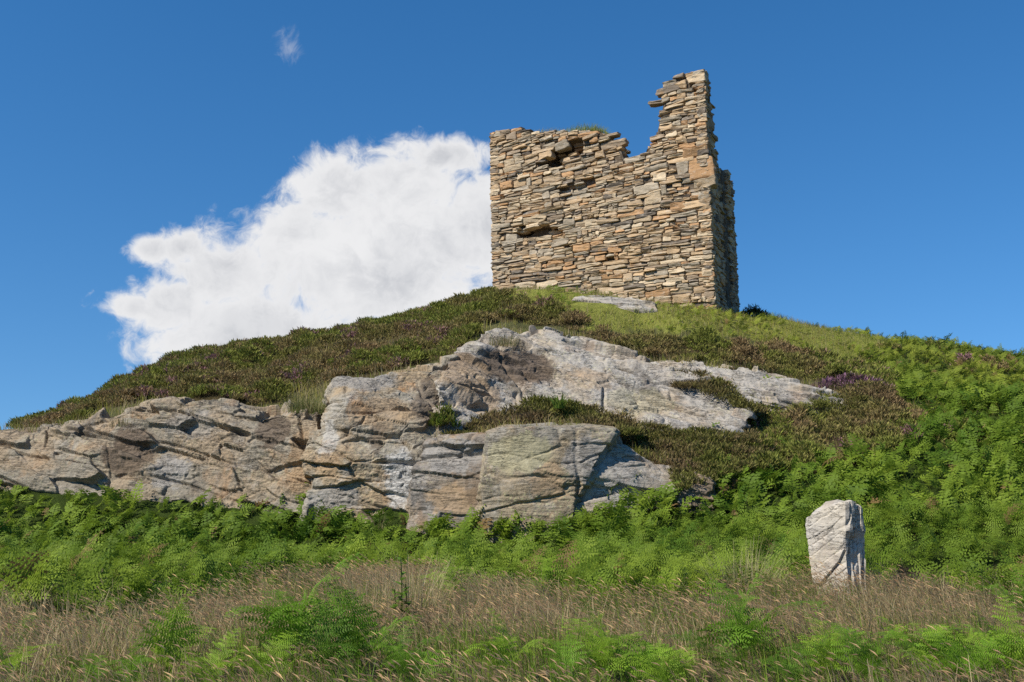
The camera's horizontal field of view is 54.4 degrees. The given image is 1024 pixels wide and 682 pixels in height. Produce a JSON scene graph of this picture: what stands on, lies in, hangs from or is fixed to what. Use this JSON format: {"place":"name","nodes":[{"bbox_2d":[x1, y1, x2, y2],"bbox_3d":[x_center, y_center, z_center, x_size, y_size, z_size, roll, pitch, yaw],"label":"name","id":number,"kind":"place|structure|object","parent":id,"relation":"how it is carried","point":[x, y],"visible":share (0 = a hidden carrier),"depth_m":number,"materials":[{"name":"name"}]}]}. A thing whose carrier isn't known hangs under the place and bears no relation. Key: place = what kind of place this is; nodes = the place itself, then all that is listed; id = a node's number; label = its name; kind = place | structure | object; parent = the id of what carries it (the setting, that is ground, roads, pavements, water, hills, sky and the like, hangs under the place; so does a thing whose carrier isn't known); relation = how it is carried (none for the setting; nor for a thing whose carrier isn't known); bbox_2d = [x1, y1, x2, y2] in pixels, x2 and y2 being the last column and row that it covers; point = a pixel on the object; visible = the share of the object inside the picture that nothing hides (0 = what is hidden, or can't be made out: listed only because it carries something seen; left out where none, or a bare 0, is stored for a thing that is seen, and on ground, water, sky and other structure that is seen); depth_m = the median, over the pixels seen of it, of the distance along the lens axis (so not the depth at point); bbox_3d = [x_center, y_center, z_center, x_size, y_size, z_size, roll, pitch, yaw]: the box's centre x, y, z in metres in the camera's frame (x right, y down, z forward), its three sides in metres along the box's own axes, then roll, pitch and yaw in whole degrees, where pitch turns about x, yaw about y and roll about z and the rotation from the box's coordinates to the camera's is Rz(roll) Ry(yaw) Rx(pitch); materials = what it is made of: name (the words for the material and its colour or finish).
{"place":"outdoors","nodes":[
{"label":"outdoors","id":0,"kind":"place"},
{"bbox_2d":[367,517,391,531],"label":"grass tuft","id":1,"kind":"object","parent":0,"point":[383,524],"visible":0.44,"depth_m":22.48,"materials":[{"name":"green plant"}]},
{"bbox_2d":[0,553,1023,681],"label":"meadow grass","id":2,"kind":"structure","parent":0,"point":[683,620],"depth_m":9.35,"materials":[{"name":"green plant"}]},
{"bbox_2d":[0,284,1023,681],"bbox_3d":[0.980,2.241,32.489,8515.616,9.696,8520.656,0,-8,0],"label":"hill","id":3,"kind":"structure","parent":0,"point":[252,515],"depth_m":24.27,"materials":[{"name":"green plant"}]},
{"bbox_2d":[7,611,40,646],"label":"bracken fern","id":4,"kind":"object","parent":3,"relation":"on","point":[24,626],"visible":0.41,"depth_m":9.11,"materials":[{"name":"green plant"}]},
{"bbox_2d":[0,643,59,680],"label":"bracken fern","id":5,"kind":"object","parent":3,"relation":"on","point":[12,658],"visible":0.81,"depth_m":7.38,"materials":[{"name":"green plant"}]},
{"bbox_2d":[42,653,126,678],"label":"bracken fern","id":6,"kind":"object","parent":3,"relation":"on","point":[94,665],"visible":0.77,"depth_m":7.54,"materials":[{"name":"green plant"}]},
{"bbox_2d":[91,632,159,681],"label":"bracken fern","id":7,"kind":"object","parent":3,"relation":"on","point":[132,665],"visible":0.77,"depth_m":7.36,"materials":[{"name":"green plant"}]},
{"bbox_2d":[0,396,322,514],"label":"rock crag","id":8,"kind":"structure","parent":3,"relation":"on","point":[190,450],"depth_m":25.79,"materials":[{"name":"grey stone"}]},
{"bbox_2d":[108,415,135,426],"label":"grass tuft","id":9,"kind":"object","parent":8,"relation":"on","point":[118,422],"visible":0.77,"depth_m":26.30,"materials":[{"name":"beige plant"}]},
{"bbox_2d":[281,391,327,414],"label":"grass tuft","id":10,"kind":"object","parent":8,"relation":"on","point":[313,408],"visible":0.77,"depth_m":25.68,"materials":[{"name":"green plant"}]},
{"bbox_2d":[123,591,218,681],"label":"bracken fern","id":11,"kind":"object","parent":3,"relation":"on","point":[172,633],"visible":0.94,"depth_m":7.72,"materials":[{"name":"green plant"}]},
{"bbox_2d":[179,628,243,681],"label":"bracken fern","id":12,"kind":"object","parent":3,"relation":"on","point":[219,665],"visible":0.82,"depth_m":7.29,"materials":[{"name":"green plant"}]},
{"bbox_2d":[235,630,328,680],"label":"bracken fern","id":13,"kind":"object","parent":3,"relation":"on","point":[280,654],"visible":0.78,"depth_m":7.41,"materials":[{"name":"green plant"}]},
{"bbox_2d":[224,552,382,673],"bbox_3d":[-1.880,2.220,8.081,0.995,0.974,1.511,-5,-9,32],"label":"bracken fern","id":14,"kind":"object","parent":3,"relation":"on","point":[286,613],"visible":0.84,"depth_m":7.96,"materials":[{"name":"green plant"}]},
{"bbox_2d":[280,596,361,680],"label":"bracken fern","id":15,"kind":"object","parent":3,"relation":"on","point":[345,646],"visible":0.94,"depth_m":7.62,"materials":[{"name":"green plant"}]},
{"bbox_2d":[319,580,421,673],"bbox_3d":[-1.153,2.314,8.018,0.851,0.746,0.788,0,-8,0],"label":"bracken fern","id":16,"kind":"object","parent":3,"relation":"on","point":[354,622],"visible":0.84,"depth_m":7.93,"materials":[{"name":"green plant"}]},
{"bbox_2d":[310,567,437,643],"bbox_3d":[-1.465,2.676,10.101,1.360,0.756,1.422,3,-8,-23],"label":"dry grass tuft","id":17,"kind":"object","parent":3,"relation":"on","point":[375,590],"visible":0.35,"depth_m":10.03,"materials":[{"name":"beige plant"}]},
{"bbox_2d":[298,354,466,526],"bbox_3d":[-2.869,2.934,27.514,4.964,6.139,9.386,0,-8,0],"label":"rock buttress","id":18,"kind":"object","parent":3,"relation":"on","point":[363,451],"visible":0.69,"depth_m":23.96,"materials":[{"name":"grey stone"}]},
{"bbox_2d":[428,399,461,427],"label":"green shrub","id":19,"kind":"object","parent":18,"relation":"on","point":[443,416],"visible":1,"depth_m":24.18,"materials":[{"name":"green plant"}]},
{"bbox_2d":[388,557,419,639],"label":"leafy weed","id":20,"kind":"object","parent":3,"relation":"on","point":[401,593],"visible":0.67,"depth_m":9.94,"materials":[{"name":"green plant"}]},
{"bbox_2d":[346,550,468,634],"bbox_3d":[-1.041,2.609,10.352,1.393,0.934,1.354,3,-8,-19],"label":"dry grass tuft","id":21,"kind":"object","parent":3,"relation":"on","point":[420,591],"visible":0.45,"depth_m":10.28,"materials":[{"name":"beige plant"}]},
{"bbox_2d":[361,619,456,681],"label":"bracken fern","id":22,"kind":"object","parent":3,"relation":"on","point":[404,654],"visible":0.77,"depth_m":7.75,"materials":[{"name":"green plant"}]},
{"bbox_2d":[378,643,463,681],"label":"bracken fern","id":23,"kind":"object","parent":3,"relation":"on","point":[418,660],"visible":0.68,"depth_m":7.28,"materials":[{"name":"green plant"}]},
{"bbox_2d":[418,554,468,601],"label":"bracken fern","id":24,"kind":"object","parent":3,"relation":"on","point":[452,576],"visible":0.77,"depth_m":12.28,"materials":[{"name":"green plant"}]},
{"bbox_2d":[406,432,485,534],"bbox_3d":[-1.416,4.049,24.635,2.484,3.610,5.393,0,-8,0],"label":"rock block","id":25,"kind":"object","parent":3,"relation":"on","point":[445,470],"visible":0.47,"depth_m":22.61,"materials":[{"name":"grey stone"}]},
{"bbox_2d":[5,285,1016,490],"bbox_3d":[3.339,1.515,35.113,46.746,8.138,26.488,0,-8,0],"label":"heather","id":26,"kind":"object","parent":3,"relation":"on","point":[700,448],"visible":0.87,"depth_m":30.47,"materials":[{"name":"green plant"}]},
{"bbox_2d":[547,392,573,408],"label":"grass tuft","id":27,"kind":"object","parent":26,"relation":"on","point":[558,403],"visible":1,"depth_m":25.32,"materials":[{"name":"green plant"}]},
{"bbox_2d":[0,285,1023,619],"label":"bracken","id":28,"kind":"object","parent":3,"relation":"on","point":[34,561],"visible":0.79,"depth_m":20.35,"materials":[{"name":"green plant"}]},
{"bbox_2d":[463,608,562,679],"bbox_3d":[-0.035,2.329,7.578,0.989,0.534,0.499,5,-9,-31],"label":"bracken fern","id":29,"kind":"object","parent":3,"relation":"on","point":[501,641],"visible":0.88,"depth_m":7.53,"materials":[{"name":"green plant"}]},
{"bbox_2d":[474,422,622,542],"bbox_3d":[0.901,3.819,24.037,3.816,3.723,5.442,0,-8,0],"label":"rock block","id":30,"kind":"object","parent":3,"relation":"on","point":[545,472],"visible":0.73,"depth_m":21.90,"materials":[{"name":"grey stone"}]},
{"bbox_2d":[532,555,573,590],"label":"bracken fern","id":31,"kind":"object","parent":3,"relation":"on","point":[546,567],"visible":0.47,"depth_m":13.37,"materials":[{"name":"green plant"}]},
{"bbox_2d":[541,633,597,681],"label":"bracken fern","id":32,"kind":"object","parent":3,"relation":"on","point":[570,659],"visible":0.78,"depth_m":7.24,"materials":[{"name":"green plant"}]},
{"bbox_2d":[432,325,762,436],"bbox_3d":[2.704,1.584,29.163,10.034,4.977,9.654,0,-8,0],"label":"rock slab","id":33,"kind":"object","parent":3,"relation":"on","point":[481,375],"visible":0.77,"depth_m":27.58,"materials":[{"name":"grey stone"}]},
{"bbox_2d":[487,333,520,346],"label":"grass tuft","id":34,"kind":"object","parent":33,"relation":"on","point":[504,342],"visible":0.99,"depth_m":28.68,"materials":[{"name":"plant"}]},
{"bbox_2d":[677,366,694,375],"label":"heather clump","id":35,"kind":"object","parent":33,"relation":"on","point":[686,370],"visible":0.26,"depth_m":28.95,"materials":[{"name":"plant"}]},
{"bbox_2d":[560,591,659,681],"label":"bracken fern","id":36,"kind":"object","parent":3,"relation":"on","point":[600,657],"visible":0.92,"depth_m":7.61,"materials":[{"name":"green plant"}]},
{"bbox_2d":[489,69,739,312],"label":"ruined tower","id":37,"kind":"structure","parent":3,"relation":"on","point":[588,210],"depth_m":39.91,"materials":[{"name":"stone"}]},
{"bbox_2d":[533,127,562,132],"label":"grass tuft","id":38,"kind":"object","parent":37,"relation":"on","point":[546,130],"visible":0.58,"depth_m":41.81,"materials":[{"name":"green plant"}]},
{"bbox_2d":[566,123,610,133],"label":"grass tuft","id":39,"kind":"object","parent":37,"relation":"on","point":[593,128],"visible":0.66,"depth_m":41.00,"materials":[{"name":"green plant"}]},
{"bbox_2d":[571,295,657,312],"bbox_3d":[3.648,-0.617,37.342,3.736,2.087,4.287,0,-8,0],"label":"rock slab","id":40,"kind":"object","parent":3,"relation":"on","point":[630,303],"visible":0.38,"depth_m":35.78,"materials":[{"name":"grey stone"}]},
{"bbox_2d":[573,441,680,524],"bbox_3d":[2.287,4.045,24.346,4.107,3.148,5.303,0,-8,0],"label":"rock block","id":41,"kind":"object","parent":3,"relation":"on","point":[622,466],"visible":0.34,"depth_m":22.30,"materials":[{"name":"grey stone"}]},
{"bbox_2d":[621,435,637,446],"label":"heather clump","id":42,"kind":"object","parent":3,"relation":"on","point":[624,441],"visible":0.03,"depth_m":24.78,"materials":[{"name":"green plant"}]},
{"bbox_2d":[594,633,686,681],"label":"bracken fern","id":43,"kind":"object","parent":3,"relation":"on","point":[645,644],"visible":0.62,"depth_m":7.41,"materials":[{"name":"green plant"}]},
{"bbox_2d":[613,643,699,681],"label":"bracken fern","id":44,"kind":"object","parent":3,"relation":"on","point":[663,667],"visible":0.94,"depth_m":7.10,"materials":[{"name":"green plant"}]},
{"bbox_2d":[656,646,719,681],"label":"bracken fern","id":45,"kind":"object","parent":3,"relation":"on","point":[687,658],"visible":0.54,"depth_m":7.68,"materials":[{"name":"green plant"}]},
{"bbox_2d":[670,472,717,512],"bbox_3d":[4.115,3.988,23.503,1.418,1.789,3.291,0,-8,0],"label":"boulder","id":46,"kind":"object","parent":3,"relation":"on","point":[707,491],"visible":0.24,"depth_m":22.04,"materials":[{"name":"grey stone"}]},
{"bbox_2d":[658,622,770,677],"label":"bracken fern","id":47,"kind":"object","parent":3,"relation":"on","point":[733,657],"visible":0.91,"depth_m":7.77,"materials":[{"name":"green plant"}]},
{"bbox_2d":[669,536,815,607],"bbox_3d":[2.762,2.806,12.084,1.946,0.900,1.883,5,-9,-33],"label":"rush tuft","id":48,"kind":"object","parent":3,"relation":"on","point":[751,570],"visible":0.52,"depth_m":12.14,"materials":[{"name":"green plant"}]},
{"bbox_2d":[655,360,848,414],"bbox_3d":[7.192,2.028,31.291,6.294,3.041,5.633,-1,-8,8],"label":"rock ledge","id":49,"kind":"object","parent":3,"relation":"on","point":[784,392],"visible":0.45,"depth_m":29.60,"materials":[{"name":"grey stone"}]},
{"bbox_2d":[739,304,767,315],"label":"dark bush","id":50,"kind":"object","parent":3,"relation":"on","point":[755,310],"visible":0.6,"depth_m":39.95,"materials":[{"name":"green plant"}]},
{"bbox_2d":[719,360,790,377],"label":"heather clump","id":51,"kind":"object","parent":3,"relation":"on","point":[765,369],"visible":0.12,"depth_m":31.50,"materials":[{"name":"plant"}]},
{"bbox_2d":[696,567,833,671],"bbox_3d":[1.828,2.272,8.092,0.989,0.880,1.194,6,-10,-40],"label":"bracken fern","id":52,"kind":"object","parent":3,"relation":"on","point":[748,634],"visible":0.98,"depth_m":8.18,"materials":[{"name":"green plant"}]},
{"bbox_2d":[748,569,805,600],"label":"rush tuft","id":53,"kind":"object","parent":3,"relation":"on","point":[787,585],"visible":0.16,"depth_m":12.35,"materials":[{"name":"green plant"}]},
{"bbox_2d":[741,632,831,681],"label":"bracken fern","id":54,"kind":"object","parent":3,"relation":"on","point":[792,669],"visible":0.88,"depth_m":7.29,"materials":[{"name":"green plant"}]},
{"bbox_2d":[792,612,870,681],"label":"bracken fern","id":55,"kind":"object","parent":3,"relation":"on","point":[827,647],"visible":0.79,"depth_m":7.75,"materials":[{"name":"green plant"}]},
{"bbox_2d":[805,499,865,598],"bbox_3d":[4.232,2.800,12.851,0.572,1.491,0.636,7,-10,-42],"label":"standing stone","id":56,"kind":"object","parent":3,"relation":"on","point":[835,531],"visible":0.61,"depth_m":12.71,"materials":[{"name":"grey stone"}]},
{"bbox_2d":[811,371,894,393],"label":"heather clump","id":57,"kind":"object","parent":3,"relation":"on","point":[831,381],"visible":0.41,"depth_m":30.48,"materials":[{"name":"purple plant"}]},
{"bbox_2d":[824,620,904,681],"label":"bracken fern","id":58,"kind":"object","parent":3,"relation":"on","point":[871,658],"visible":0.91,"depth_m":7.36,"materials":[{"name":"green plant"}]},
{"bbox_2d":[875,616,920,647],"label":"bracken fern","id":59,"kind":"object","parent":3,"relation":"on","point":[890,626],"visible":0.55,"depth_m":9.27,"materials":[{"name":"green plant"}]},
{"bbox_2d":[871,568,945,595],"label":"dry grass tuft","id":60,"kind":"object","parent":3,"relation":"on","point":[915,582],"visible":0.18,"depth_m":13.06,"materials":[{"name":"brown plant"}]},
{"bbox_2d":[865,624,978,678],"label":"bracken fern","id":61,"kind":"object","parent":3,"relation":"on","point":[913,643],"visible":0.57,"depth_m":8.15,"materials":[{"name":"green plant"}]},
{"bbox_2d":[886,624,1012,681],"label":"bracken fern","id":62,"kind":"object","parent":3,"relation":"on","point":[932,658],"visible":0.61,"depth_m":7.64,"materials":[{"name":"green plant"}]},
{"bbox_2d":[922,629,1023,681],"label":"bracken fern","id":63,"kind":"object","parent":3,"relation":"on","point":[952,653],"visible":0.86,"depth_m":7.24,"materials":[{"name":"green plant"}]},
{"bbox_2d":[950,594,1023,681],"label":"bracken fern","id":64,"kind":"object","parent":3,"relation":"on","point":[1015,648],"visible":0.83,"depth_m":7.54,"materials":[{"name":"green plant"}]},
{"bbox_2d":[962,569,1023,614],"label":"bracken fern","id":65,"kind":"object","parent":3,"relation":"on","point":[1011,597],"visible":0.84,"depth_m":10.40,"materials":[{"name":"green plant"}]},
{"bbox_2d":[0,0,1023,429],"label":"sky","id":66,"kind":"structure","parent":0,"point":[175,175],"materials":[{"name":"blue"}]}
]}

